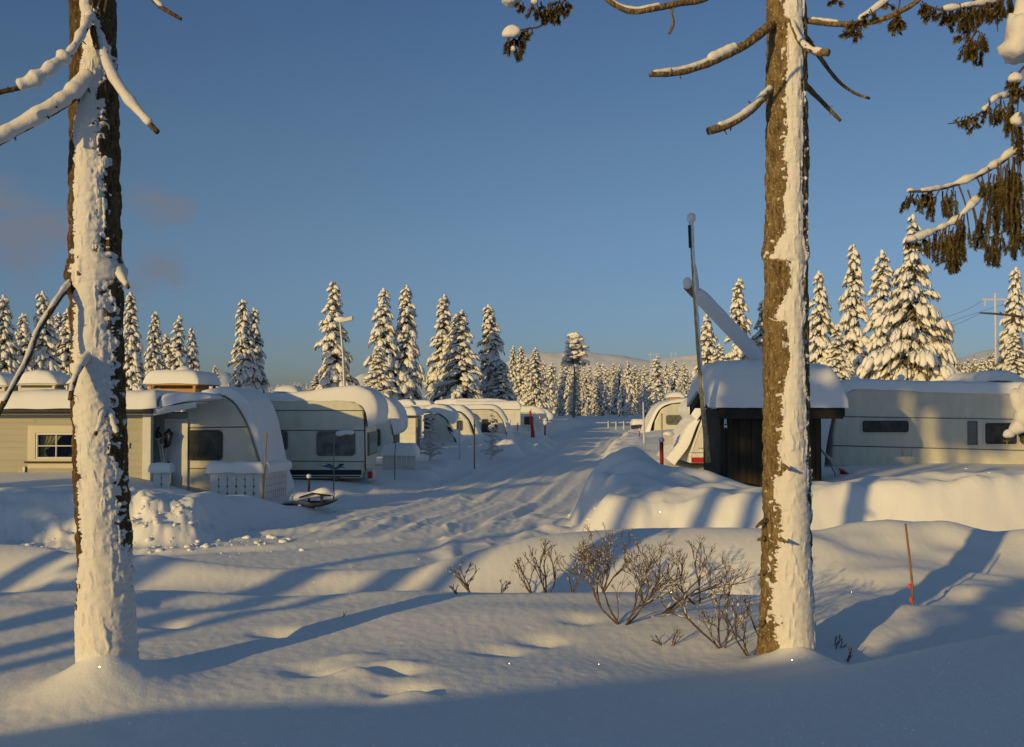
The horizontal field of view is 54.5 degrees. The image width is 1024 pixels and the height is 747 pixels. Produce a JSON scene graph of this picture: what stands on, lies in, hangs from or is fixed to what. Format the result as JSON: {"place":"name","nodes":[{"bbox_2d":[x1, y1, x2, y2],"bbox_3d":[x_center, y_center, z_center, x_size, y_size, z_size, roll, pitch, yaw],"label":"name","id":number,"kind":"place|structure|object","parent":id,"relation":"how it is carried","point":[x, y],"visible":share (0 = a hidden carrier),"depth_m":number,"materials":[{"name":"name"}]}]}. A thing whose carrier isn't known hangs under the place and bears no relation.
{"place":"outdoors","nodes":[
{"label":"outdoors","id":0,"kind":"place"},
{"bbox_2d":[209,371,428,398],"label":"hill","id":1,"kind":"structure","parent":0,"point":[225,378],"depth_m":856.53,"materials":[{"name":"snow"}]},
{"bbox_2d":[0,413,1023,746],"bbox_3d":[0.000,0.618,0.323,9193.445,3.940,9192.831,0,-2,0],"label":"snow ground","id":2,"kind":"structure","parent":0,"point":[248,645],"depth_m":7.63,"materials":[{"name":"snow"}]},
{"bbox_2d":[0,294,25,388],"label":"snowy spruce","id":3,"kind":"object","parent":2,"relation":"on","point":[9,356],"visible":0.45,"depth_m":59.81,"materials":[{"name":"white"}]},
{"bbox_2d":[12,313,33,371],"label":"snowy spruce","id":4,"kind":"object","parent":2,"relation":"on","point":[22,331],"visible":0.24,"depth_m":69.63,"materials":[{"name":"white"}]},
{"bbox_2d":[27,291,62,387],"bbox_3d":[-29.165,-0.416,62.106,3.314,9.453,2.930,-1,-2,40],"label":"snowy spruce","id":5,"kind":"object","parent":2,"relation":"on","point":[44,357],"visible":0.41,"depth_m":61.55,"materials":[{"name":"white"}]},
{"bbox_2d":[53,308,71,387],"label":"snowy spruce","id":6,"kind":"object","parent":2,"relation":"on","point":[65,333],"visible":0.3,"depth_m":69.48,"materials":[{"name":"white"}]},
{"bbox_2d":[0,0,181,662],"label":"spruce tree","id":7,"kind":"object","parent":2,"relation":"on","point":[95,273],"visible":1,"depth_m":5.82,"materials":[{"name":"white plant"}]},
{"bbox_2d":[0,366,223,489],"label":"caravan annexe","id":8,"kind":"structure","parent":2,"relation":"on","point":[36,428],"depth_m":22.96,"materials":[{"name":"white wood"}]},
{"bbox_2d":[24,426,72,468],"bbox_3d":[-10.304,1.677,23.213,1.896,1.142,0.700,0,-2,0],"label":"window","id":9,"kind":"structure","parent":8,"relation":"in","point":[49,447],"depth_m":22.93,"materials":[{"name":"white wood"}]},
{"bbox_2d":[168,422,181,487],"bbox_3d":[-7.961,2.074,23.463,0.332,1.873,0.099,0,-2,0],"label":"door","id":10,"kind":"structure","parent":8,"relation":"in","point":[175,449],"depth_m":23.49,"materials":[{"name":"white wood"}]},
{"bbox_2d":[123,291,148,390],"bbox_3d":[-23.756,-0.361,62.179,2.975,9.559,2.975,0,-3,-23],"label":"snowy spruce","id":11,"kind":"object","parent":2,"relation":"on","point":[133,367],"visible":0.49,"depth_m":61.77,"materials":[{"name":"white"}]},
{"bbox_2d":[144,311,165,388],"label":"snowy spruce","id":12,"kind":"object","parent":2,"relation":"on","point":[152,353],"visible":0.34,"depth_m":66.06,"materials":[{"name":"white"}]},
{"bbox_2d":[148,462,174,488],"bbox_3d":[-7.657,2.470,21.743,0.536,1.048,0.313,0,-2,0],"label":"picket fence","id":13,"kind":"object","parent":2,"relation":"on","point":[161,472],"visible":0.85,"depth_m":21.71,"materials":[{"name":"white wood"}]},
{"bbox_2d":[158,333,175,369],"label":"snowy spruce","id":14,"kind":"object","parent":2,"relation":"on","point":[166,347],"visible":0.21,"depth_m":73.81,"materials":[{"name":"white"}]},
{"bbox_2d":[165,315,187,411],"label":"snowy spruce","id":15,"kind":"object","parent":2,"relation":"on","point":[178,348],"visible":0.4,"depth_m":73.78,"materials":[{"name":"white"}]},
{"bbox_2d":[182,327,199,411],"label":"snowy spruce","id":16,"kind":"object","parent":2,"relation":"on","point":[192,359],"visible":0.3,"depth_m":69.65,"materials":[{"name":"white"}]},
{"bbox_2d":[206,461,265,498],"bbox_3d":[-5.912,2.473,21.338,1.288,1.180,0.314,0,-2,0],"label":"picket fence","id":17,"kind":"object","parent":2,"relation":"on","point":[249,477],"visible":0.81,"depth_m":21.33,"materials":[{"name":"white wood"}]},
{"bbox_2d":[188,386,294,494],"bbox_3d":[-6.611,1.780,24.676,2.174,2.899,2.371,0,-2,0],"label":"caravan","id":18,"kind":"object","parent":2,"relation":"on","point":[235,424],"visible":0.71,"depth_m":23.55,"materials":[{"name":"white metal"}]},
{"bbox_2d":[188,430,222,459],"bbox_3d":[-7.272,1.695,23.518,0.853,0.711,0.051,0,-2,0],"label":"window","id":19,"kind":"structure","parent":18,"relation":"in","point":[202,444],"depth_m":23.51,"materials":[{"name":"black glass"}]},
{"bbox_2d":[227,299,269,392],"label":"snowy spruce","id":20,"kind":"object","parent":2,"relation":"on","point":[248,371],"visible":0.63,"depth_m":79.88,"materials":[{"name":"white"}]},
{"bbox_2d":[263,459,291,503],"bbox_3d":[-5.306,2.540,22.364,0.300,1.221,2.119,0,-2,1],"label":"picket fence","id":21,"kind":"object","parent":2,"relation":"on","point":[275,487],"visible":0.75,"depth_m":22.28,"materials":[{"name":"white wood"}]},
{"bbox_2d":[282,487,337,506],"bbox_3d":[-4.482,2.753,22.116,1.191,0.446,0.636,0,-2,0],"label":"sledge","id":22,"kind":"object","parent":2,"relation":"on","point":[292,499],"visible":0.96,"depth_m":21.92,"materials":[{"name":"white metal"}]},
{"bbox_2d":[21,431,606,567],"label":"snow crumbs","id":23,"kind":"object","parent":2,"relation":"on","point":[189,546],"visible":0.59,"depth_m":17.50,"materials":[{"name":"white"}]},
{"bbox_2d":[264,385,388,479],"bbox_3d":[-6.220,1.640,28.569,5.117,2.636,2.515,0,-2,0],"label":"caravan","id":24,"kind":"object","parent":2,"relation":"on","point":[350,417],"visible":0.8,"depth_m":27.47,"materials":[{"name":"white"}]},
{"bbox_2d":[316,431,354,455],"bbox_3d":[-4.855,1.934,27.445,1.067,0.678,0.046,0,-2,0],"label":"window","id":25,"kind":"structure","parent":24,"relation":"in","point":[345,444],"depth_m":27.44,"materials":[{"name":"glass"}]},
{"bbox_2d":[368,431,377,455],"bbox_3d":[-3.998,2.003,28.607,0.046,0.648,1.700,0,-2,0],"label":"front window","id":26,"kind":"structure","parent":24,"relation":"in","point":[372,436],"depth_m":28.35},
{"bbox_2d":[314,281,359,389],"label":"snowy spruce","id":27,"kind":"object","parent":2,"relation":"on","point":[330,372],"visible":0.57,"depth_m":75.50,"materials":[{"name":"white"}]},
{"bbox_2d":[333,316,353,385],"bbox_3d":[-8.167,0.175,48.013,0.963,5.910,0.385,0,-2,0],"label":"street lamp","id":28,"kind":"object","parent":2,"relation":"on","point":[340,319],"visible":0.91,"depth_m":47.98,"materials":[{"name":"metal"}]},
{"bbox_2d":[363,347,400,399],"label":"snowy spruce","id":29,"kind":"object","parent":2,"relation":"on","point":[378,382],"visible":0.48,"depth_m":69.57,"materials":[{"name":"white"}]},
{"bbox_2d":[363,288,403,399],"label":"snowy spruce","id":30,"kind":"object","parent":2,"relation":"on","point":[382,336],"visible":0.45,"depth_m":74.83,"materials":[{"name":"white"}]},
{"bbox_2d":[377,397,407,456],"bbox_3d":[-5.145,1.787,34.114,2.965,1.998,2.420,0,-2,0],"label":"caravan","id":31,"kind":"object","parent":2,"relation":"on","point":[392,426],"visible":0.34,"depth_m":32.97,"materials":[{"name":"white"}]},
{"bbox_2d":[381,443,420,469],"bbox_3d":[-3.555,2.732,31.838,1.138,1.025,1.320,0,-2,0],"label":"picket fence","id":32,"kind":"object","parent":2,"relation":"on","point":[411,451],"visible":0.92,"depth_m":31.42,"materials":[{"name":"white wood"}]},
{"bbox_2d":[391,285,425,399],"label":"snowy spruce","id":33,"kind":"object","parent":2,"relation":"on","point":[408,354],"visible":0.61,"depth_m":75.65,"materials":[{"name":"white"}]},
{"bbox_2d":[400,399,423,446],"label":"caravan annexe","id":34,"kind":"structure","parent":2,"relation":"on","point":[412,432],"depth_m":38.94,"materials":[{"name":"white"}]},
{"bbox_2d":[417,410,447,460],"bbox_3d":[-2.806,2.207,34.917,1.101,1.906,0.957,0,-2,0],"label":"frosted sapling","id":35,"kind":"object","parent":2,"relation":"on","point":[431,433],"visible":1,"depth_m":34.91,"materials":[{"name":"plant"}]},
{"bbox_2d":[422,294,452,401],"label":"snowy spruce","id":36,"kind":"object","parent":2,"relation":"on","point":[442,327],"visible":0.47,"depth_m":87.78,"materials":[{"name":"white"}]},
{"bbox_2d":[421,404,463,441],"bbox_3d":[-2.986,2.271,43.065,1.928,1.930,2.340,0,-2,0],"label":"caravan","id":37,"kind":"object","parent":2,"relation":"on","point":[447,416],"visible":0.74,"depth_m":41.95,"materials":[{"name":"white"}]},
{"bbox_2d":[438,313,459,399],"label":"snowy spruce","id":38,"kind":"object","parent":2,"relation":"on","point":[447,348],"visible":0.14,"depth_m":83.78,"materials":[{"name":"white"}]},
{"bbox_2d":[418,404,481,435],"bbox_3d":[-3.192,2.454,48.053,3.526,1.939,2.356,0,-2,0],"label":"caravan","id":39,"kind":"object","parent":2,"relation":"on","point":[466,418],"visible":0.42,"depth_m":46.95,"materials":[{"name":"white"}]},
{"bbox_2d":[430,309,485,400],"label":"snowy spruce","id":40,"kind":"object","parent":2,"relation":"on","point":[460,382],"visible":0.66,"depth_m":79.72,"materials":[{"name":"white"}]},
{"bbox_2d":[445,559,479,591],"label":"bare shrub","id":41,"kind":"object","parent":2,"relation":"on","point":[466,586],"visible":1,"depth_m":8.79,"materials":[{"name":"brown plant"}]},
{"bbox_2d":[434,398,506,404],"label":"caravan","id":42,"kind":"object","parent":2,"relation":"on","point":[448,401],"visible":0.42,"depth_m":66.00,"materials":[{"name":"white"}]},
{"bbox_2d":[459,404,512,437],"bbox_3d":[-2.034,2.694,54.057,4.217,2.081,2.340,0,-2,0],"label":"caravan","id":43,"kind":"object","parent":2,"relation":"on","point":[482,412],"visible":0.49,"depth_m":52.95,"materials":[{"name":"white"}]},
{"bbox_2d":[454,401,520,430],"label":"caravan annexe","id":44,"kind":"structure","parent":2,"relation":"on","point":[511,410],"depth_m":59.94,"materials":[{"name":"white"}]},
{"bbox_2d":[479,413,504,459],"bbox_3d":[-0.703,2.565,39.976,1.032,1.969,1.130,1,-2,-42],"label":"frosted sapling","id":45,"kind":"object","parent":2,"relation":"on","point":[492,441],"visible":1,"depth_m":39.90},
{"bbox_2d":[474,304,517,400],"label":"snowy spruce","id":46,"kind":"object","parent":2,"relation":"on","point":[490,359],"visible":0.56,"depth_m":85.81,"materials":[{"name":"white"}]},
{"bbox_2d":[487,361,514,400],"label":"snowy spruce","id":47,"kind":"object","parent":2,"relation":"on","point":[502,388],"visible":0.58,"depth_m":83.57,"materials":[{"name":"white"}]},
{"bbox_2d":[508,346,519,400],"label":"snowy spruce","id":48,"kind":"object","parent":2,"relation":"on","point":[512,370],"visible":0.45,"depth_m":107.96,"materials":[{"name":"white"}]},
{"bbox_2d":[513,346,527,405],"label":"snowy spruce","id":49,"kind":"object","parent":2,"relation":"on","point":[520,368],"visible":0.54,"depth_m":107.72,"materials":[{"name":"white"}]},
{"bbox_2d":[511,557,536,592],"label":"bare shrub","id":50,"kind":"object","parent":2,"relation":"on","point":[522,573],"visible":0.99,"depth_m":8.30,"materials":[{"name":"brown plant"}]},
{"bbox_2d":[520,405,546,429],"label":"caravan","id":51,"kind":"object","parent":2,"relation":"on","point":[525,420],"visible":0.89,"depth_m":65.94,"materials":[{"name":"white"}]},
{"bbox_2d":[522,347,548,409],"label":"snowy spruce","id":52,"kind":"object","parent":2,"relation":"on","point":[534,387],"visible":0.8,"depth_m":103.73,"materials":[{"name":"white"}]},
{"bbox_2d":[522,539,565,592],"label":"bare shrub","id":53,"kind":"object","parent":2,"relation":"on","point":[545,575],"visible":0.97,"depth_m":8.57,"materials":[{"name":"brown plant"}]},
{"bbox_2d":[538,360,552,411],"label":"distant spruce","id":54,"kind":"object","parent":2,"relation":"on","point":[546,396],"visible":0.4,"depth_m":122.08,"materials":[{"name":"white"}]},
{"bbox_2d":[546,362,558,413],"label":"distant spruce","id":55,"kind":"object","parent":2,"relation":"on","point":[552,385],"visible":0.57,"depth_m":127.58,"materials":[{"name":"white"}]},
{"bbox_2d":[554,387,565,415],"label":"distant spruce","id":56,"kind":"object","parent":2,"relation":"on","point":[559,408],"visible":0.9,"depth_m":107.94,"materials":[{"name":"white"}]},
{"bbox_2d":[557,365,567,413],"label":"distant spruce","id":57,"kind":"object","parent":2,"relation":"on","point":[562,381],"visible":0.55,"depth_m":134.16,"materials":[{"name":"white"}]},
{"bbox_2d":[564,369,571,414],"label":"distant spruce","id":58,"kind":"object","parent":2,"relation":"on","point":[568,391],"visible":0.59,"depth_m":117.77,"materials":[{"name":"white"}]},
{"bbox_2d":[567,384,580,415],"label":"distant spruce","id":59,"kind":"object","parent":2,"relation":"on","point":[577,410],"visible":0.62,"depth_m":109.51,"materials":[{"name":"white"}]},
{"bbox_2d":[561,332,590,417],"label":"pine tree","id":60,"kind":"object","parent":2,"relation":"on","point":[576,346],"visible":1,"depth_m":95.73,"materials":[{"name":"white wood"}]},
{"bbox_2d":[579,384,588,415],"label":"distant spruce","id":61,"kind":"object","parent":2,"relation":"on","point":[583,410],"visible":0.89,"depth_m":109.13,"materials":[{"name":"white"}]},
{"bbox_2d":[555,535,612,592],"bbox_3d":[0.638,1.624,8.353,0.525,0.518,0.506,1,-2,-41],"label":"bare shrub","id":62,"kind":"object","parent":2,"relation":"on","point":[584,576],"visible":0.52,"depth_m":8.34,"materials":[{"name":"brown plant"}]},
{"bbox_2d":[581,369,591,412],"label":"distant spruce","id":63,"kind":"object","parent":2,"relation":"on","point":[585,378],"visible":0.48,"depth_m":132.68,"materials":[{"name":"white"}]},
{"bbox_2d":[589,382,600,415],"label":"distant spruce","id":64,"kind":"object","parent":2,"relation":"on","point":[594,407],"visible":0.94,"depth_m":109.81,"materials":[{"name":"white"}]},
{"bbox_2d":[589,367,603,413],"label":"distant spruce","id":65,"kind":"object","parent":2,"relation":"on","point":[600,386],"visible":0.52,"depth_m":114.70,"materials":[{"name":"white"}]},
{"bbox_2d":[600,384,610,415],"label":"distant spruce","id":66,"kind":"object","parent":2,"relation":"on","point":[605,404],"visible":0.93,"depth_m":111.82,"materials":[{"name":"white"}]},
{"bbox_2d":[608,375,620,414],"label":"distant spruce","id":67,"kind":"object","parent":2,"relation":"on","point":[613,404],"visible":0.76,"depth_m":118.02,"materials":[{"name":"white"}]},
{"bbox_2d":[582,523,652,592],"bbox_3d":[0.839,1.582,8.488,0.637,0.647,0.496,-1,-2,27],"label":"bare shrub","id":68,"kind":"object","parent":2,"relation":"on","point":[605,587],"visible":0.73,"depth_m":8.48,"materials":[{"name":"brown plant"}]},
{"bbox_2d":[617,378,627,416],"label":"distant spruce","id":69,"kind":"object","parent":2,"relation":"on","point":[623,410],"visible":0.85,"depth_m":105.56,"materials":[{"name":"white"}]},
{"bbox_2d":[553,531,691,624],"bbox_3d":[0.816,1.518,7.337,0.790,0.722,0.958,1,-2,-32],"label":"bare shrub","id":70,"kind":"object","parent":2,"relation":"on","point":[647,565],"visible":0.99,"depth_m":7.30,"materials":[{"name":"brown plant"}]},
{"bbox_2d":[620,361,640,414],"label":"distant spruce","id":71,"kind":"object","parent":2,"relation":"on","point":[628,379],"visible":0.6,"depth_m":123.64,"materials":[{"name":"white"}]},
{"bbox_2d":[639,366,651,407],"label":"distant spruce","id":72,"kind":"object","parent":2,"relation":"on","point":[647,386],"visible":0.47,"depth_m":133.13,"materials":[{"name":"white"}]},
{"bbox_2d":[625,557,679,605],"bbox_3d":[1.153,1.677,7.978,0.428,0.443,0.348,0,-2,-13],"label":"bare shrub","id":73,"kind":"object","parent":2,"relation":"on","point":[663,581],"visible":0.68,"depth_m":7.98,"materials":[{"name":"brown plant"}]},
{"bbox_2d":[648,356,666,407],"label":"distant spruce","id":74,"kind":"object","parent":2,"relation":"on","point":[656,385],"visible":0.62,"depth_m":113.51,"materials":[{"name":"white"}]},
{"bbox_2d":[640,392,687,432],"bbox_3d":[9.465,2.122,53.062,5.076,2.258,2.420,0,-2,0],"label":"caravan","id":75,"kind":"object","parent":2,"relation":"on","point":[668,410],"visible":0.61,"depth_m":51.96,"materials":[{"name":"white metal"}]},
{"bbox_2d":[660,361,674,403],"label":"distant spruce","id":76,"kind":"object","parent":2,"relation":"on","point":[666,381],"visible":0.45,"depth_m":126.18,"materials":[{"name":"white"}]},
{"bbox_2d":[669,360,680,397],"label":"distant spruce","id":77,"kind":"object","parent":2,"relation":"on","point":[674,385],"visible":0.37,"depth_m":139.16,"materials":[{"name":"white"}]},
{"bbox_2d":[657,399,702,464],"bbox_3d":[6.591,1.708,31.065,3.939,2.156,2.420,0,-2,0],"label":"caravan","id":78,"kind":"object","parent":2,"relation":"on","point":[687,445],"visible":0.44,"depth_m":29.99,"materials":[{"name":"white metal"}]},
{"bbox_2d":[665,535,716,604],"bbox_3d":[1.464,1.627,8.120,0.468,0.618,0.242,0,-2,-16],"label":"bare shrub","id":79,"kind":"object","parent":2,"relation":"on","point":[682,568],"visible":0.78,"depth_m":8.14,"materials":[{"name":"brown plant"}]},
{"bbox_2d":[687,213,710,462],"bbox_3d":[3.975,-0.734,21.109,0.191,5.282,0.904,-1,-2,37],"label":"leaning pole","id":80,"kind":"object","parent":2,"relation":"on","point":[691,218],"visible":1,"depth_m":20.94,"materials":[{"name":"grey wood"}]},
{"bbox_2d":[650,553,754,648],"bbox_3d":[1.288,1.590,6.902,0.690,0.712,0.554,-1,-2,32],"label":"bare shrub","id":81,"kind":"object","parent":2,"relation":"on","point":[709,615],"visible":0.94,"depth_m":6.85,"materials":[{"name":"brown plant"}]},
{"bbox_2d":[691,314,717,377],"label":"snowy spruce","id":82,"kind":"object","parent":2,"relation":"on","point":[708,338],"visible":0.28,"depth_m":75.92,"materials":[{"name":"white"}]},
{"bbox_2d":[662,543,747,613],"bbox_3d":[1.462,1.576,7.491,0.638,0.582,0.410,-1,-2,43],"label":"bare shrub","id":83,"kind":"object","parent":2,"relation":"on","point":[671,608],"visible":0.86,"depth_m":7.47,"materials":[{"name":"brown plant"}]},
{"bbox_2d":[712,588,757,655],"bbox_3d":[1.526,1.686,6.652,0.460,0.509,0.321,1,-2,-41],"label":"bare shrub","id":84,"kind":"object","parent":2,"relation":"on","point":[747,609],"visible":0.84,"depth_m":6.65,"materials":[{"name":"brown plant"}]},
{"bbox_2d":[724,278,752,360],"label":"snowy spruce","id":85,"kind":"object","parent":2,"relation":"on","point":[742,321],"visible":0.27,"depth_m":69.54,"materials":[{"name":"white"}]},
{"bbox_2d":[751,300,763,349],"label":"snowy spruce","id":86,"kind":"object","parent":2,"relation":"on","point":[757,338],"visible":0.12,"depth_m":72.18,"materials":[{"name":"white"}]},
{"bbox_2d":[605,0,920,654],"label":"spruce tree","id":87,"kind":"object","parent":2,"relation":"on","point":[787,606],"visible":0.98,"depth_m":6.39,"materials":[{"name":"brown plant"}]},
{"bbox_2d":[502,0,1023,444],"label":"spruce tree","id":88,"kind":"object","parent":2,"relation":"on","point":[1007,193],"visible":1,"depth_m":4.95,"materials":[{"name":"green plant"}]},
{"bbox_2d":[686,359,848,486],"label":"shed","id":89,"kind":"structure","parent":2,"relation":"on","point":[733,393],"depth_m":21.90,"materials":[{"name":"black"}]},
{"bbox_2d":[683,267,762,359],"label":"slanting beam","id":90,"kind":"structure","parent":89,"relation":"on","point":[727,325],"depth_m":22.41,"materials":[{"name":"white"}]},
{"bbox_2d":[808,270,835,366],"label":"snowy spruce","id":91,"kind":"object","parent":2,"relation":"on","point":[822,325],"visible":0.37,"depth_m":65.72,"materials":[{"name":"white"}]},
{"bbox_2d":[826,326,854,379],"bbox_3d":[19.614,0.723,59.707,3.347,7.327,3.411,1,-2,-37],"label":"snowy spruce","id":92,"kind":"object","parent":2,"relation":"on","point":[834,358],"visible":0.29,"depth_m":59.91,"materials":[{"name":"white"}]},
{"bbox_2d":[833,244,871,377],"bbox_3d":[22.465,-1.784,65.025,3.761,13.489,3.761,1,-2,0],"label":"snowy spruce","id":93,"kind":"object","parent":2,"relation":"on","point":[855,340],"visible":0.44,"depth_m":64.75,"materials":[{"name":"white"}]},
{"bbox_2d":[863,249,900,375],"bbox_3d":[23.910,-1.847,64.125,3.339,12.487,3.578,2,-3,-27],"label":"snowy spruce","id":94,"kind":"object","parent":2,"relation":"on","point":[877,340],"visible":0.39,"depth_m":64.08,"materials":[{"name":"white"}]},
{"bbox_2d":[856,214,958,380],"bbox_3d":[19.848,-1.728,50.017,6.003,12.578,7.089,1,-2,-43],"label":"snowy spruce","id":95,"kind":"object","parent":2,"relation":"on","point":[911,317],"visible":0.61,"depth_m":49.24,"materials":[{"name":"white"}]},
{"bbox_2d":[904,523,913,604],"bbox_3d":[3.138,1.582,7.860,0.068,0.790,0.025,0,-2,0],"label":"marker stick","id":96,"kind":"object","parent":2,"relation":"on","point":[911,598],"visible":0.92,"depth_m":7.85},
{"bbox_2d":[821,374,1023,467],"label":"caravan","id":97,"kind":"object","parent":2,"relation":"on","point":[900,420],"visible":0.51,"depth_m":25.96,"materials":[{"name":"white metal"}]},
{"bbox_2d":[860,419,909,433],"bbox_3d":[9.735,1.381,25.962,1.281,0.383,0.040,0,-2,0],"label":"window","id":98,"kind":"structure","parent":97,"relation":"in","point":[863,419],"depth_m":25.94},
{"bbox_2d":[983,421,1017,445],"bbox_3d":[12.741,1.564,25.954,0.892,0.630,0.046,0,-2,0],"label":"window","id":99,"kind":"structure","parent":97,"relation":"in","point":[984,423],"depth_m":25.94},
{"bbox_2d":[950,350,1003,372],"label":"forest","id":100,"kind":"object","parent":2,"relation":"on","point":[989,364],"visible":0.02,"depth_m":136.67,"materials":[{"name":"white wood"}]},
{"bbox_2d":[945,370,1023,381],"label":"snow","id":101,"kind":"structure","parent":2,"relation":"on","point":[996,376],"depth_m":32.04,"materials":[{"name":"snow"}]},
{"bbox_2d":[982,293,1023,369],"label":"power pylon","id":102,"kind":"object","parent":2,"relation":"on","point":[994,300],"visible":0.55,"depth_m":95.11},
{"bbox_2d":[995,267,1023,372],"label":"snowy spruce","id":103,"kind":"object","parent":2,"relation":"on","point":[1017,324],"visible":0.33,"depth_m":59.80,"materials":[{"name":"white"}]},
{"bbox_2d":[1002,330,1023,377],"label":"snowy spruce","id":104,"kind":"object","parent":2,"relation":"on","point":[1015,359],"visible":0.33,"depth_m":57.99,"materials":[{"name":"white"}]},
{"bbox_2d":[0,0,1023,385],"label":"sky","id":105,"kind":"structure","parent":0,"point":[366,147],"materials":[{"name":"blue"}]},
{"bbox_2d":[470,351,723,392],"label":"hill","id":106,"kind":"structure","parent":0,"point":[609,360],"depth_m":1121.24,"materials":[{"name":"snow"}]},
{"bbox_2d":[949,348,1023,369],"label":"wooded slope","id":107,"kind":"structure","parent":0,"point":[980,355],"depth_m":250.83,"materials":[{"name":"snow"}]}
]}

